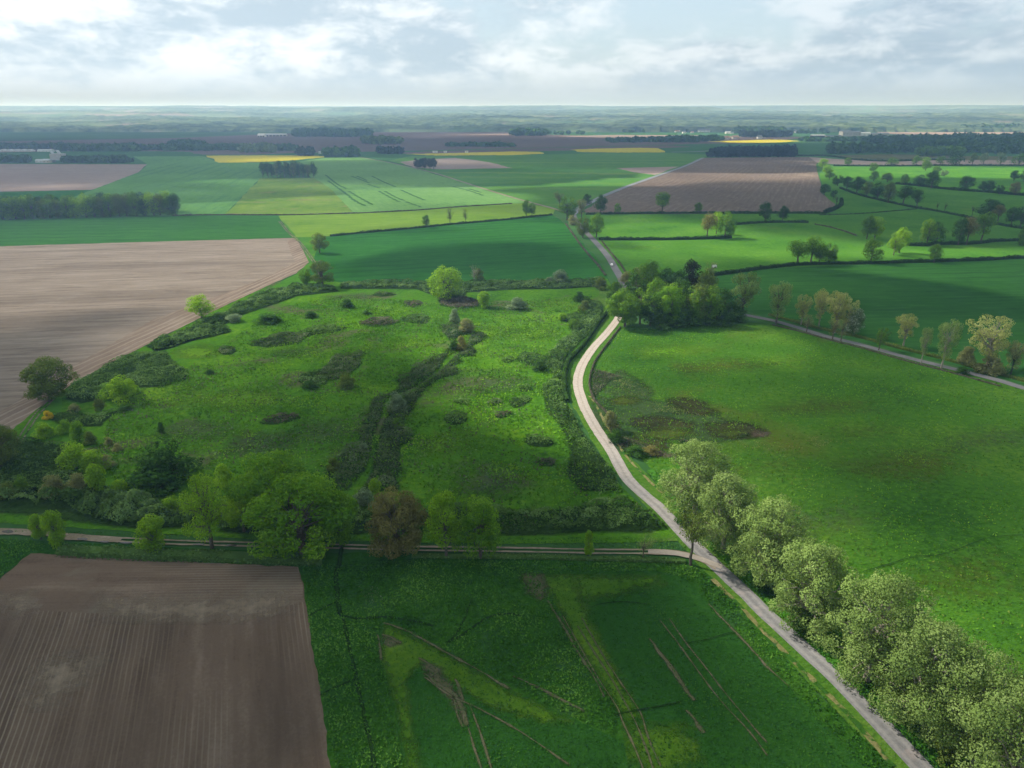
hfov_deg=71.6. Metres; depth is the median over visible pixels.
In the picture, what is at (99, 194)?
broadleaf tree
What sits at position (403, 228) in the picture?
hedge
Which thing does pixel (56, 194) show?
green field
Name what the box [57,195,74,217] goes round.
broadleaf tree
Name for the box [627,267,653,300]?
broadleaf tree
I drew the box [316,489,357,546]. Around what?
broadleaf tree
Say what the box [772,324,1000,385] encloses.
hedge
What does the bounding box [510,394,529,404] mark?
bramble patch
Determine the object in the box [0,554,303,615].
field headland
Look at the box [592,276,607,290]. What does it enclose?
bush
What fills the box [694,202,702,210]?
broadleaf tree
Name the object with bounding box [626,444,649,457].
bush
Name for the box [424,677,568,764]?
wheel line
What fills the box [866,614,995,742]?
broadleaf tree
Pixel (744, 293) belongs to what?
broadleaf tree
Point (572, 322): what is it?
bush
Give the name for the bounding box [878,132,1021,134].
fallow field
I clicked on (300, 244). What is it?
wheel rut
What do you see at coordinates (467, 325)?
bush
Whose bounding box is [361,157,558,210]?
farm track
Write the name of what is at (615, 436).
bush
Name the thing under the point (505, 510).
hedge bank
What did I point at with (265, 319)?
bush
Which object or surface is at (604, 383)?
bramble ground
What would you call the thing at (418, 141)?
ploughed field
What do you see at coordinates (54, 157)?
works tower
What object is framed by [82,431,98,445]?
bush
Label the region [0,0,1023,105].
sky
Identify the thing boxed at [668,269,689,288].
broadleaf tree
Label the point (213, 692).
ploughed field
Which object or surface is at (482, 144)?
copse
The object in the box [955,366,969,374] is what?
bush
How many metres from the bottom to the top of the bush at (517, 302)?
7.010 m
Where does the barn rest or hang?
on the ploughed field at (418, 141)
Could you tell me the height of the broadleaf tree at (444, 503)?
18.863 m
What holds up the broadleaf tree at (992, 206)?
on the pasture at (752, 245)
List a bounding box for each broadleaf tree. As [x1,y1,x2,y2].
[0,196,8,218]
[0,198,15,218]
[0,424,20,465]
[3,195,24,218]
[12,197,30,218]
[17,355,79,401]
[23,193,37,218]
[27,513,48,539]
[33,199,47,217]
[37,198,57,217]
[39,510,65,548]
[40,193,55,200]
[49,199,62,217]
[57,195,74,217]
[58,194,75,212]
[66,197,80,217]
[74,195,92,216]
[82,194,100,216]
[91,196,111,216]
[93,192,104,202]
[99,194,115,216]
[102,375,136,405]
[109,193,123,215]
[115,193,132,215]
[123,192,140,210]
[125,192,141,215]
[132,513,165,553]
[135,191,146,207]
[137,199,149,215]
[142,193,161,214]
[149,193,165,214]
[158,190,170,211]
[161,197,176,214]
[166,193,180,214]
[175,472,235,548]
[184,293,215,317]
[221,487,256,531]
[222,448,314,533]
[235,471,358,562]
[259,162,264,175]
[264,161,269,177]
[268,165,275,175]
[272,161,280,177]
[275,164,281,177]
[281,165,286,177]
[286,166,291,177]
[288,161,296,177]
[298,163,305,177]
[298,267,312,284]
[303,164,311,177]
[308,260,333,286]
[309,233,329,252]
[311,161,315,177]
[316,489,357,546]
[364,485,430,559]
[422,214,429,225]
[422,489,466,557]
[426,266,463,299]
[427,158,432,166]
[430,158,436,169]
[446,208,451,219]
[454,494,501,558]
[469,265,479,280]
[474,268,483,279]
[522,199,531,215]
[530,202,535,213]
[552,191,563,202]
[557,196,577,219]
[575,216,591,237]
[577,199,586,217]
[582,193,592,203]
[584,529,594,555]
[588,212,603,236]
[593,194,607,211]
[605,288,642,326]
[614,203,620,211]
[619,272,649,300]
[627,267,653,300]
[627,288,655,323]
[638,260,660,285]
[639,533,654,556]
[640,292,665,325]
[646,276,671,311]
[651,266,676,295]
[653,282,686,322]
[655,191,670,211]
[655,438,737,516]
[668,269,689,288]
[672,277,695,308]
[678,507,712,565]
[680,286,705,323]
[683,258,703,296]
[685,283,715,319]
[689,471,759,554]
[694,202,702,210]
[697,269,718,297]
[700,213,717,236]
[701,284,723,318]
[705,262,716,278]
[712,211,723,233]
[718,210,737,234]
[718,287,736,312]
[725,494,821,591]
[729,271,761,318]
[757,202,771,220]
[767,536,859,647]
[768,280,793,323]
[776,205,789,220]
[786,239,811,261]
[795,294,813,324]
[801,236,825,261]
[802,315,815,331]
[813,243,828,261]
[814,288,833,325]
[816,567,954,696]
[818,158,828,168]
[820,183,830,194]
[822,165,831,171]
[823,242,837,261]
[824,169,835,179]
[826,290,850,332]
[828,316,842,338]
[830,190,837,198]
[832,175,843,185]
[837,319,849,340]
[840,297,859,331]
[842,176,852,187]
[844,157,851,163]
[846,307,865,333]
[849,176,865,191]
[861,181,875,194]
[861,215,878,238]
[861,237,884,261]
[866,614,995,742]
[868,217,886,238]
[869,162,878,171]
[869,171,878,180]
[870,182,885,197]
[875,327,891,349]
[881,173,893,181]
[881,182,896,202]
[885,157,898,163]
[886,233,905,254]
[895,184,916,203]
[895,226,912,252]
[896,313,917,345]
[900,173,909,184]
[907,644,1023,767]
[910,189,924,206]
[911,155,921,164]
[912,174,926,185]
[919,218,940,242]
[919,327,933,362]
[921,157,931,163]
[921,161,931,170]
[923,170,941,187]
[926,221,948,242]
[928,243,944,262]
[932,166,941,171]
[936,156,945,163]
[936,319,964,367]
[940,170,948,175]
[946,153,966,163]
[951,216,969,244]
[955,675,1023,767]
[958,175,976,188]
[961,215,980,244]
[965,313,1013,361]
[968,153,979,163]
[974,199,1004,218]
[974,211,998,240]
[977,181,987,188]
[979,152,989,163]
[983,180,996,190]
[991,205,1008,220]
[995,185,1004,193]
[997,152,1007,163]
[1005,206,1019,223]
[1006,340,1023,374]
[1008,181,1021,194]
[1010,152,1023,164]
[1010,170,1019,180]
[1014,206,1023,225]
[1017,228,1023,245]
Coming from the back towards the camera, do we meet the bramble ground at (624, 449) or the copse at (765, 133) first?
the copse at (765, 133)
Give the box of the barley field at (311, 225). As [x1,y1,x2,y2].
[279,203,554,240]
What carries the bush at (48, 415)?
on the grass margin
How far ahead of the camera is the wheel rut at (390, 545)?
174.21 m
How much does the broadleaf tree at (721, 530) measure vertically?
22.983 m
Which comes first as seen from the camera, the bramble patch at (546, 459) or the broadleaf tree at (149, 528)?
the broadleaf tree at (149, 528)
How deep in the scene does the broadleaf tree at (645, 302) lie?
352.00 m
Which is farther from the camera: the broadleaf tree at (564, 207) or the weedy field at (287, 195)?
the weedy field at (287, 195)
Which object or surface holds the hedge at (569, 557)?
on the rough grass at (360, 558)
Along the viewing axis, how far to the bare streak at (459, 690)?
130.83 m
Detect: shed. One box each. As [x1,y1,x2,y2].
[35,159,42,162]
[37,149,54,151]
[42,159,51,162]
[810,134,825,137]
[839,130,852,135]
[852,131,860,135]
[861,132,870,135]
[871,133,888,135]
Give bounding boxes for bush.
[0,481,19,499]
[12,474,31,491]
[31,422,56,439]
[37,474,65,499]
[41,410,53,419]
[54,441,85,471]
[55,419,70,434]
[64,472,85,489]
[66,403,80,412]
[68,420,86,441]
[77,449,112,472]
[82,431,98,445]
[83,464,108,490]
[92,398,106,411]
[94,383,114,399]
[100,454,115,468]
[103,437,112,445]
[110,479,129,495]
[111,443,122,451]
[115,404,134,412]
[120,438,203,497]
[125,378,140,392]
[157,422,165,433]
[204,369,214,373]
[213,463,233,486]
[225,314,241,322]
[251,313,281,324]
[300,380,318,389]
[302,311,317,318]
[325,458,339,471]
[336,371,355,389]
[340,299,353,306]
[353,487,376,506]
[359,443,368,450]
[368,477,380,495]
[384,391,407,412]
[448,341,457,350]
[449,308,459,322]
[455,336,467,350]
[459,318,475,332]
[477,291,490,307]
[505,297,527,309]
[531,359,548,370]
[544,277,555,281]
[550,269,568,281]
[557,313,567,319]
[566,318,579,328]
[568,215,576,224]
[573,291,583,301]
[578,300,589,310]
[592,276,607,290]
[603,410,617,431]
[606,281,624,295]
[606,291,616,299]
[607,428,627,443]
[617,271,629,283]
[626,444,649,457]
[642,445,659,455]
[643,310,675,329]
[673,508,687,527]
[698,307,737,326]
[729,306,747,322]
[750,570,774,596]
[793,610,819,637]
[872,664,905,690]
[895,689,928,733]
[931,726,968,767]
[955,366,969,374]
[956,346,976,365]
[971,355,1009,376]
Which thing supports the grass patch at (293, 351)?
on the meadow
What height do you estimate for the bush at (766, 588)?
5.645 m
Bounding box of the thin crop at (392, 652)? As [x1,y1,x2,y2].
[381,625,569,767]
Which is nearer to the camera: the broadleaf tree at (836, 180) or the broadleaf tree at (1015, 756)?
the broadleaf tree at (1015, 756)
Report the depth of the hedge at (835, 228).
646.60 m
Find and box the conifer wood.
[706,144,797,157]
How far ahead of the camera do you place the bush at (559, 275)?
442.95 m
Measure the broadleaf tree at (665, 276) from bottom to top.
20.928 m
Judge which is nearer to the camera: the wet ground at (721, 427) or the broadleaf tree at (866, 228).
the wet ground at (721, 427)
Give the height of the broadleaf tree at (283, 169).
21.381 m
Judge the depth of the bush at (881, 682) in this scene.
130.50 m
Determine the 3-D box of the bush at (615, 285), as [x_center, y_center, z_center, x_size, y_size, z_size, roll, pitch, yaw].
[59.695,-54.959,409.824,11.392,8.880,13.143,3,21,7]
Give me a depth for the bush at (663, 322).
348.71 m
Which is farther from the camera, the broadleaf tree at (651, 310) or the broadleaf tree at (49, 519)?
the broadleaf tree at (651, 310)
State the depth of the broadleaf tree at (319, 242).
531.33 m
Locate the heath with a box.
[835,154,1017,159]
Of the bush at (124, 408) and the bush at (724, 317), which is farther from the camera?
the bush at (724, 317)
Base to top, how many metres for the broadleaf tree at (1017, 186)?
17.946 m
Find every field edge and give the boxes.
[377,635,382,660]
[384,623,509,688]
[513,676,583,710]
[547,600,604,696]
[708,603,788,685]
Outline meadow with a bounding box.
[0,279,677,543]
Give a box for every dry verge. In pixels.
[588,393,662,492]
[711,578,895,766]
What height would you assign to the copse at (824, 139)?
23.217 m
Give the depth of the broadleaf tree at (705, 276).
377.25 m
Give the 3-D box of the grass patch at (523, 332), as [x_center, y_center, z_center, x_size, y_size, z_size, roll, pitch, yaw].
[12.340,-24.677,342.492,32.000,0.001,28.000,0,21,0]
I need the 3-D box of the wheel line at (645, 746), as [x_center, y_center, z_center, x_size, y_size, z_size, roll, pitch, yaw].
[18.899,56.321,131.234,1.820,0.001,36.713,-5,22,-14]
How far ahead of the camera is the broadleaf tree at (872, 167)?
1245.20 m
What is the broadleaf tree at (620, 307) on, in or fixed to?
on the pasture at (955, 482)
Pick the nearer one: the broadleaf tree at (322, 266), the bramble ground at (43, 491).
the bramble ground at (43, 491)
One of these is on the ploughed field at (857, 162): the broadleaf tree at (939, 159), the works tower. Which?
the broadleaf tree at (939, 159)
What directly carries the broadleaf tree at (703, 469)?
on the ground at (586, 240)
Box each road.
[573,214,626,298]
[573,316,933,767]
[575,158,702,213]
[744,314,1023,389]
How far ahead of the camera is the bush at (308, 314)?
367.23 m
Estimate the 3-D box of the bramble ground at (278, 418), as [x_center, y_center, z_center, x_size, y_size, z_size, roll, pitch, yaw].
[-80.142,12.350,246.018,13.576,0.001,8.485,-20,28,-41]
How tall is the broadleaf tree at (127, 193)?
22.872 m
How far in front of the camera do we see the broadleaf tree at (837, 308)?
336.72 m
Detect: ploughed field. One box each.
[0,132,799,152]
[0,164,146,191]
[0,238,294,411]
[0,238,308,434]
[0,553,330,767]
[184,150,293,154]
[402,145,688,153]
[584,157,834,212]
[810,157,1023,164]
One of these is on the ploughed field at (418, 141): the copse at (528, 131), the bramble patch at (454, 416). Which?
the copse at (528, 131)
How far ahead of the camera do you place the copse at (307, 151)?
1704.07 m
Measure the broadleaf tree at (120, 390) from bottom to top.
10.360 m
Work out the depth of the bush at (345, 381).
272.56 m
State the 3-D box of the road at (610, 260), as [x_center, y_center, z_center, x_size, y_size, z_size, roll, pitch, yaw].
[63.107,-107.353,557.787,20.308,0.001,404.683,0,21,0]
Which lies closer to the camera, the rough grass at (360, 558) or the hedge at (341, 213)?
the rough grass at (360, 558)
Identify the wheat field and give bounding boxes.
[63,156,294,215]
[297,157,524,212]
[306,215,609,281]
[711,259,1023,384]
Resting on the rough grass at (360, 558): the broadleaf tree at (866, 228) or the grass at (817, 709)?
the grass at (817, 709)
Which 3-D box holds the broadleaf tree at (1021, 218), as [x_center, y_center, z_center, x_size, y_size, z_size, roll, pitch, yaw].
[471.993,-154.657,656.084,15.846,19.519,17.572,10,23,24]
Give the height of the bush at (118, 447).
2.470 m
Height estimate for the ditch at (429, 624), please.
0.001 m
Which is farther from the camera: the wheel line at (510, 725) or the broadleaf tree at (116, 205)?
the broadleaf tree at (116, 205)
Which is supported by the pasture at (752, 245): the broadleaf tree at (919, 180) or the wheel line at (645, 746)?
the broadleaf tree at (919, 180)
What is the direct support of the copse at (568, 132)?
on the green field at (679, 133)
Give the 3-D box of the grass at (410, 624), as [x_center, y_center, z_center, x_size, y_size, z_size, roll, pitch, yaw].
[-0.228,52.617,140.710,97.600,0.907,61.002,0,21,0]
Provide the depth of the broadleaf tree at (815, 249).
489.55 m
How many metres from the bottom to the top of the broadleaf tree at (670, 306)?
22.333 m
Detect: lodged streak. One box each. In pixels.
[328,181,364,205]
[348,191,372,204]
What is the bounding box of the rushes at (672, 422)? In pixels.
[598,374,754,446]
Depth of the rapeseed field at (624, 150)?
1944.43 m
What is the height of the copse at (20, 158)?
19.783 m
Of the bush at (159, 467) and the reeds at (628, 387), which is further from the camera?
the reeds at (628, 387)
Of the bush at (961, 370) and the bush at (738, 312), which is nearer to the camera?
the bush at (961, 370)
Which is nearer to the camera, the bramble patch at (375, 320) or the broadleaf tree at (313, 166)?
the bramble patch at (375, 320)
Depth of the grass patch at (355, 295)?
409.74 m
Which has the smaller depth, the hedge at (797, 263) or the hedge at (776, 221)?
the hedge at (797, 263)
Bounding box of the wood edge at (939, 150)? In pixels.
[914,145,966,156]
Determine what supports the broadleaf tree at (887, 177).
on the pasture at (752, 245)
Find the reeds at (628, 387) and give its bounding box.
[613,379,647,397]
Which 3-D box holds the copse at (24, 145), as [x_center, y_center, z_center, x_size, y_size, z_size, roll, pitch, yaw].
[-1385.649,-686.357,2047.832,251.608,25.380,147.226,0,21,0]
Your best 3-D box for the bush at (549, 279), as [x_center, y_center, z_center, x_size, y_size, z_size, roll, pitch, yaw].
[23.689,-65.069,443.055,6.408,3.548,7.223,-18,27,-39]
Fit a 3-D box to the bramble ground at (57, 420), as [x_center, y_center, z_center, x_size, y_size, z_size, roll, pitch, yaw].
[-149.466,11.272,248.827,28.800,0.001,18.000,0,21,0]
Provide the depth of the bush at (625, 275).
440.17 m
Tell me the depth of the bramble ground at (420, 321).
362.68 m
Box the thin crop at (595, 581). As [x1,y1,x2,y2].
[571,575,665,599]
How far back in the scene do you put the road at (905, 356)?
314.48 m
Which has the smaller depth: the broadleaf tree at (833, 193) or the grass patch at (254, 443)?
the grass patch at (254, 443)
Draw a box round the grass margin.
[19,392,61,441]
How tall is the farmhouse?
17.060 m
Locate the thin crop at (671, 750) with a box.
[624,722,698,767]
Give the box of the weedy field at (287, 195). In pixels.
[226,178,352,213]
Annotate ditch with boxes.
[320,678,354,694]
[334,547,342,614]
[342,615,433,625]
[342,618,375,767]
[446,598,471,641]
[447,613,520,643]
[592,601,644,606]
[614,701,681,714]
[689,632,735,642]
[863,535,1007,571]
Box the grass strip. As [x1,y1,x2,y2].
[269,222,323,291]
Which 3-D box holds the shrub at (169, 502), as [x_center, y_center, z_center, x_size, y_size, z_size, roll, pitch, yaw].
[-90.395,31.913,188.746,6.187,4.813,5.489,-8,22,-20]
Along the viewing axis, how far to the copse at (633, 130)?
3641.35 m
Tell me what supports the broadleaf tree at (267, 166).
on the ground at (586, 240)
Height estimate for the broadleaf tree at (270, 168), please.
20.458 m
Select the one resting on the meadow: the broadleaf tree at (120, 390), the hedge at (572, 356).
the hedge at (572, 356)
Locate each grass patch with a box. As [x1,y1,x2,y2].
[128,381,200,407]
[166,422,229,438]
[172,344,219,357]
[204,389,277,410]
[226,432,296,452]
[277,349,309,355]
[331,294,371,298]
[393,339,427,347]
[428,432,463,456]
[460,475,526,498]
[465,326,512,337]
[475,377,517,390]
[508,328,556,339]
[641,345,701,357]
[685,361,760,370]
[958,432,1013,445]
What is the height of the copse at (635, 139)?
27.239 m
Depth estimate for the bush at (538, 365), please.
291.42 m
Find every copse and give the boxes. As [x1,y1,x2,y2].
[0,141,60,149]
[0,153,31,162]
[55,141,142,150]
[60,154,133,163]
[141,142,299,150]
[167,138,206,143]
[237,141,277,152]
[291,127,373,136]
[294,145,315,155]
[321,144,360,157]
[360,134,403,143]
[375,145,404,153]
[445,141,515,146]
[508,127,548,135]
[548,129,584,134]
[601,135,701,142]
[622,128,644,131]
[665,134,724,141]
[731,125,787,132]
[738,128,792,137]
[789,128,829,133]
[797,135,867,141]
[835,145,849,153]
[960,122,1022,127]
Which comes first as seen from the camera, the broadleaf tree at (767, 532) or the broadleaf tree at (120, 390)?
the broadleaf tree at (767, 532)
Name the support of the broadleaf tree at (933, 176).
on the pasture at (752, 245)
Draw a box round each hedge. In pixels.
[172,203,511,215]
[330,213,552,235]
[412,552,685,563]
[563,310,608,401]
[565,223,606,275]
[586,210,824,214]
[588,326,625,443]
[599,235,731,239]
[601,241,624,271]
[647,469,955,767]
[713,254,1023,275]
[735,220,808,224]
[768,313,1023,381]
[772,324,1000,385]
[797,154,953,161]
[814,223,856,235]
[820,208,916,214]
[823,197,843,213]
[833,163,1023,165]
[839,187,1023,228]
[895,182,1023,195]
[908,238,1018,245]
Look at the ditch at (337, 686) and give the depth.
131.95 m
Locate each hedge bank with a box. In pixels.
[218,505,401,529]
[417,495,664,533]
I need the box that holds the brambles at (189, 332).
[150,282,335,348]
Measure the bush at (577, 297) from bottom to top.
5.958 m
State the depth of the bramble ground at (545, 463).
215.38 m
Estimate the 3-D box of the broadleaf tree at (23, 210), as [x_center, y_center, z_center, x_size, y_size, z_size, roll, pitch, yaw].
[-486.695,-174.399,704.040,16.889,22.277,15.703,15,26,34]
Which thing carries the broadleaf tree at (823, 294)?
on the wheat field at (934, 295)
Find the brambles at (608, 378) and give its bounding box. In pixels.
[593,368,752,448]
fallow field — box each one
[401,158,509,168]
[457,134,510,134]
[566,135,731,137]
[618,167,675,174]
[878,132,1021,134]
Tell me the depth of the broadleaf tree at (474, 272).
439.07 m
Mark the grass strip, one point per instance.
(306, 243)
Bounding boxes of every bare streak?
[382,634,401,643]
[418,657,438,675]
[423,673,468,725]
[454,679,463,699]
[649,638,694,700]
[685,710,704,732]
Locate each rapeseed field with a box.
[207,155,323,162]
[415,151,543,155]
[576,148,664,152]
[707,139,793,142]
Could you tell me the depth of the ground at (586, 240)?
239.88 m
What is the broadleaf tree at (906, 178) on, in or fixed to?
on the pasture at (752, 245)
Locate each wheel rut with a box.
[0,528,706,558]
[17,401,47,440]
[22,399,53,440]
[46,535,715,568]
[278,221,320,277]
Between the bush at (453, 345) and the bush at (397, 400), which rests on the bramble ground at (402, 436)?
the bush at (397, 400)
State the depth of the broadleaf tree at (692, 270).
388.19 m
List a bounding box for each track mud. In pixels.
[0,529,121,541]
[648,549,723,568]
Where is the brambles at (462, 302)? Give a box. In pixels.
[439,296,478,307]
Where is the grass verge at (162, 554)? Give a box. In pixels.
[54,542,325,566]
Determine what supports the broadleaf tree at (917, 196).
on the pasture at (752, 245)
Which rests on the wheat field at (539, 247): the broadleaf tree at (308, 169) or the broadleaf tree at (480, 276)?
the broadleaf tree at (480, 276)
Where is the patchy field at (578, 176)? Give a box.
[436,167,667,185]
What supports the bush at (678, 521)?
on the roadside grass at (891, 754)
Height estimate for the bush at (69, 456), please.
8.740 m
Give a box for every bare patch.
[383,637,398,646]
[424,664,465,718]
[521,574,546,598]
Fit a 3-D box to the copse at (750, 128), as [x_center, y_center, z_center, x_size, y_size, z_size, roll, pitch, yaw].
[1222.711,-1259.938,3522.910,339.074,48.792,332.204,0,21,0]
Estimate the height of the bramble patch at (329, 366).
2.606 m
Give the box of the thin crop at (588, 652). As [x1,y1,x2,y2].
[543,574,640,719]
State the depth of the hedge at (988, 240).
569.53 m
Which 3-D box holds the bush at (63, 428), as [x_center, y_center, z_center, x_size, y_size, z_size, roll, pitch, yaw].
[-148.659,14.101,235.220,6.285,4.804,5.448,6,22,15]
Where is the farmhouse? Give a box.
[698,129,709,131]
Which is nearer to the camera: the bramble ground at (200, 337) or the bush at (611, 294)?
the bramble ground at (200, 337)
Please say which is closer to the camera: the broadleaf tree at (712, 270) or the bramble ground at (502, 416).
the bramble ground at (502, 416)
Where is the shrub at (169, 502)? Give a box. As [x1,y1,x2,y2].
[162,495,179,515]
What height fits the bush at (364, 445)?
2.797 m
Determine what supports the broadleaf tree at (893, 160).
on the ploughed field at (857, 162)
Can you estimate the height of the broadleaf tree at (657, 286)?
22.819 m
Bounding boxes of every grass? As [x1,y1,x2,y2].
[0,537,48,575]
[0,539,890,767]
[16,530,690,549]
[303,559,736,767]
[567,284,908,767]
[695,578,893,767]
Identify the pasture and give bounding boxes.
[577,166,1023,275]
[593,323,1023,767]
[785,142,1023,157]
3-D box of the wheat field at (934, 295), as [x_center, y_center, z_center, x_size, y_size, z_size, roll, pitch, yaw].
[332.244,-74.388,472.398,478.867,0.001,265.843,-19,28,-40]
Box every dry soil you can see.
[0,594,37,613]
[32,651,104,707]
[96,591,287,622]
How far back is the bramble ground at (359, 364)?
297.28 m
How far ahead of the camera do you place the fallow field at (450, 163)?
1431.43 m
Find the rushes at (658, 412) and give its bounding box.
[596,374,765,448]
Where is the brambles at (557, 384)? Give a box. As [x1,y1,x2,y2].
[518,296,618,490]
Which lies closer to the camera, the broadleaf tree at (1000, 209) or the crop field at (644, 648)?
the crop field at (644, 648)
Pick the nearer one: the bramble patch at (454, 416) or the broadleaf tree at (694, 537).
the broadleaf tree at (694, 537)
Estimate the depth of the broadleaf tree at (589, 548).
168.56 m
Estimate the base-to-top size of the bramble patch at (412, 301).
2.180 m
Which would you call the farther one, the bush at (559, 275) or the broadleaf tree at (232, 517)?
the bush at (559, 275)
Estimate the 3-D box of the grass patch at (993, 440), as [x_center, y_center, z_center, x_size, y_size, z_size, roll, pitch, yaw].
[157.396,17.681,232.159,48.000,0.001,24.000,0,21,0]
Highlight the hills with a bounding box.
[0,105,1023,131]
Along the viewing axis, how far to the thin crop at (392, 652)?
132.79 m
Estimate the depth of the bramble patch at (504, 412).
249.66 m
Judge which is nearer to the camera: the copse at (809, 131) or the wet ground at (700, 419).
the wet ground at (700, 419)
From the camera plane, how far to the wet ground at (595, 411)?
252.78 m
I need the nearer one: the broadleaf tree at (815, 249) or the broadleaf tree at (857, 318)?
the broadleaf tree at (857, 318)
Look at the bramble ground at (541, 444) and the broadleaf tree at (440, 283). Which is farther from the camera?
the broadleaf tree at (440, 283)
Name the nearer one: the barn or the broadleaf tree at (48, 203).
the broadleaf tree at (48, 203)
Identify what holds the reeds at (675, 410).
on the pasture at (955, 482)
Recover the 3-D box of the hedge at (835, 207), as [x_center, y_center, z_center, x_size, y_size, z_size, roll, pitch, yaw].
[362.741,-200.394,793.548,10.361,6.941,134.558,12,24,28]
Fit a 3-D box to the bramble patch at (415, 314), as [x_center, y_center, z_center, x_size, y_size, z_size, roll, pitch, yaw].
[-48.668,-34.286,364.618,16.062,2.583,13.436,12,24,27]
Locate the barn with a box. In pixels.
[259,133,287,135]
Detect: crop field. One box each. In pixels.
[378,622,638,767]
[536,570,862,767]
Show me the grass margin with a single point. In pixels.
(54, 405)
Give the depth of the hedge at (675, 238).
590.25 m
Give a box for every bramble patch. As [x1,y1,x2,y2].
[217,345,234,352]
[251,331,307,344]
[262,412,297,422]
[298,323,346,333]
[298,369,329,383]
[317,350,363,378]
[359,316,398,324]
[374,291,394,294]
[400,313,429,322]
[404,299,422,306]
[444,410,467,422]
[454,397,470,403]
[487,398,501,403]
[495,410,510,416]
[501,356,514,361]
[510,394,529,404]
[518,383,529,389]
[526,433,554,443]
[538,457,555,463]
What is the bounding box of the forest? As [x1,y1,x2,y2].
[825,131,1023,153]
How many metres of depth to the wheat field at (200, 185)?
1084.05 m
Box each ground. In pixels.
[0,132,1023,767]
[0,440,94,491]
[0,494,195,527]
[1,487,117,499]
[49,411,123,426]
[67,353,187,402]
[147,328,228,350]
[218,348,235,354]
[218,511,411,534]
[249,334,313,346]
[261,414,299,424]
[298,325,349,335]
[298,371,330,384]
[319,353,365,379]
[327,324,465,490]
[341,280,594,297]
[361,319,396,326]
[364,332,487,491]
[373,293,396,296]
[403,316,428,323]
[438,298,479,308]
[444,414,466,424]
[496,413,511,417]
[510,397,531,407]
[524,437,553,446]
[537,460,554,465]
[590,397,610,430]
[592,370,620,395]
[596,370,652,401]
[607,423,646,451]
[607,423,659,454]
[609,397,679,424]
[610,397,639,404]
[624,437,671,449]
[632,416,694,430]
[633,412,742,442]
[634,428,692,439]
[654,451,672,456]
[667,398,720,415]
[703,422,763,438]
[716,429,750,437]
[753,431,768,436]
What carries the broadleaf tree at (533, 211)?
on the barley field at (311, 225)
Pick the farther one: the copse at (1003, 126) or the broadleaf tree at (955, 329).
the copse at (1003, 126)
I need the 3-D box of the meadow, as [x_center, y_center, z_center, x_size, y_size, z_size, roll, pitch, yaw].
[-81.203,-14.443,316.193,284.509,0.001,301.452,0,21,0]
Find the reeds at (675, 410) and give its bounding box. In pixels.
[652,402,713,421]
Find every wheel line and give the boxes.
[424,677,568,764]
[453,696,463,726]
[468,728,481,767]
[469,705,491,767]
[563,616,642,767]
[577,626,653,767]
[581,617,661,765]
[660,620,766,754]
[669,619,766,742]
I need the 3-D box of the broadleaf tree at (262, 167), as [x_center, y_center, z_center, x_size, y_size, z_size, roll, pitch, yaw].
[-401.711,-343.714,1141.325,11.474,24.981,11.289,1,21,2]
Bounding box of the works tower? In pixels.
[49,150,65,161]
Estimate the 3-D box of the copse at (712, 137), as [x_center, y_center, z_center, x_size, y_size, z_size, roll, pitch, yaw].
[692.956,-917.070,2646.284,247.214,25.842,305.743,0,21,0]
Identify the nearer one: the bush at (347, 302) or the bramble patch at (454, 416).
the bramble patch at (454, 416)
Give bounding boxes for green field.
[0,144,785,163]
[0,190,90,201]
[0,216,292,245]
[389,153,706,207]
[548,132,877,136]
[832,166,1023,192]
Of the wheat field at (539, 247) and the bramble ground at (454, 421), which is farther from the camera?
the wheat field at (539, 247)
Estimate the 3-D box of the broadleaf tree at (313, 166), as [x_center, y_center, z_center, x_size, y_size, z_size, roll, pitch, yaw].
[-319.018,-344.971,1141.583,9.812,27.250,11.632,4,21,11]
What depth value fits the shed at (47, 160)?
1477.40 m

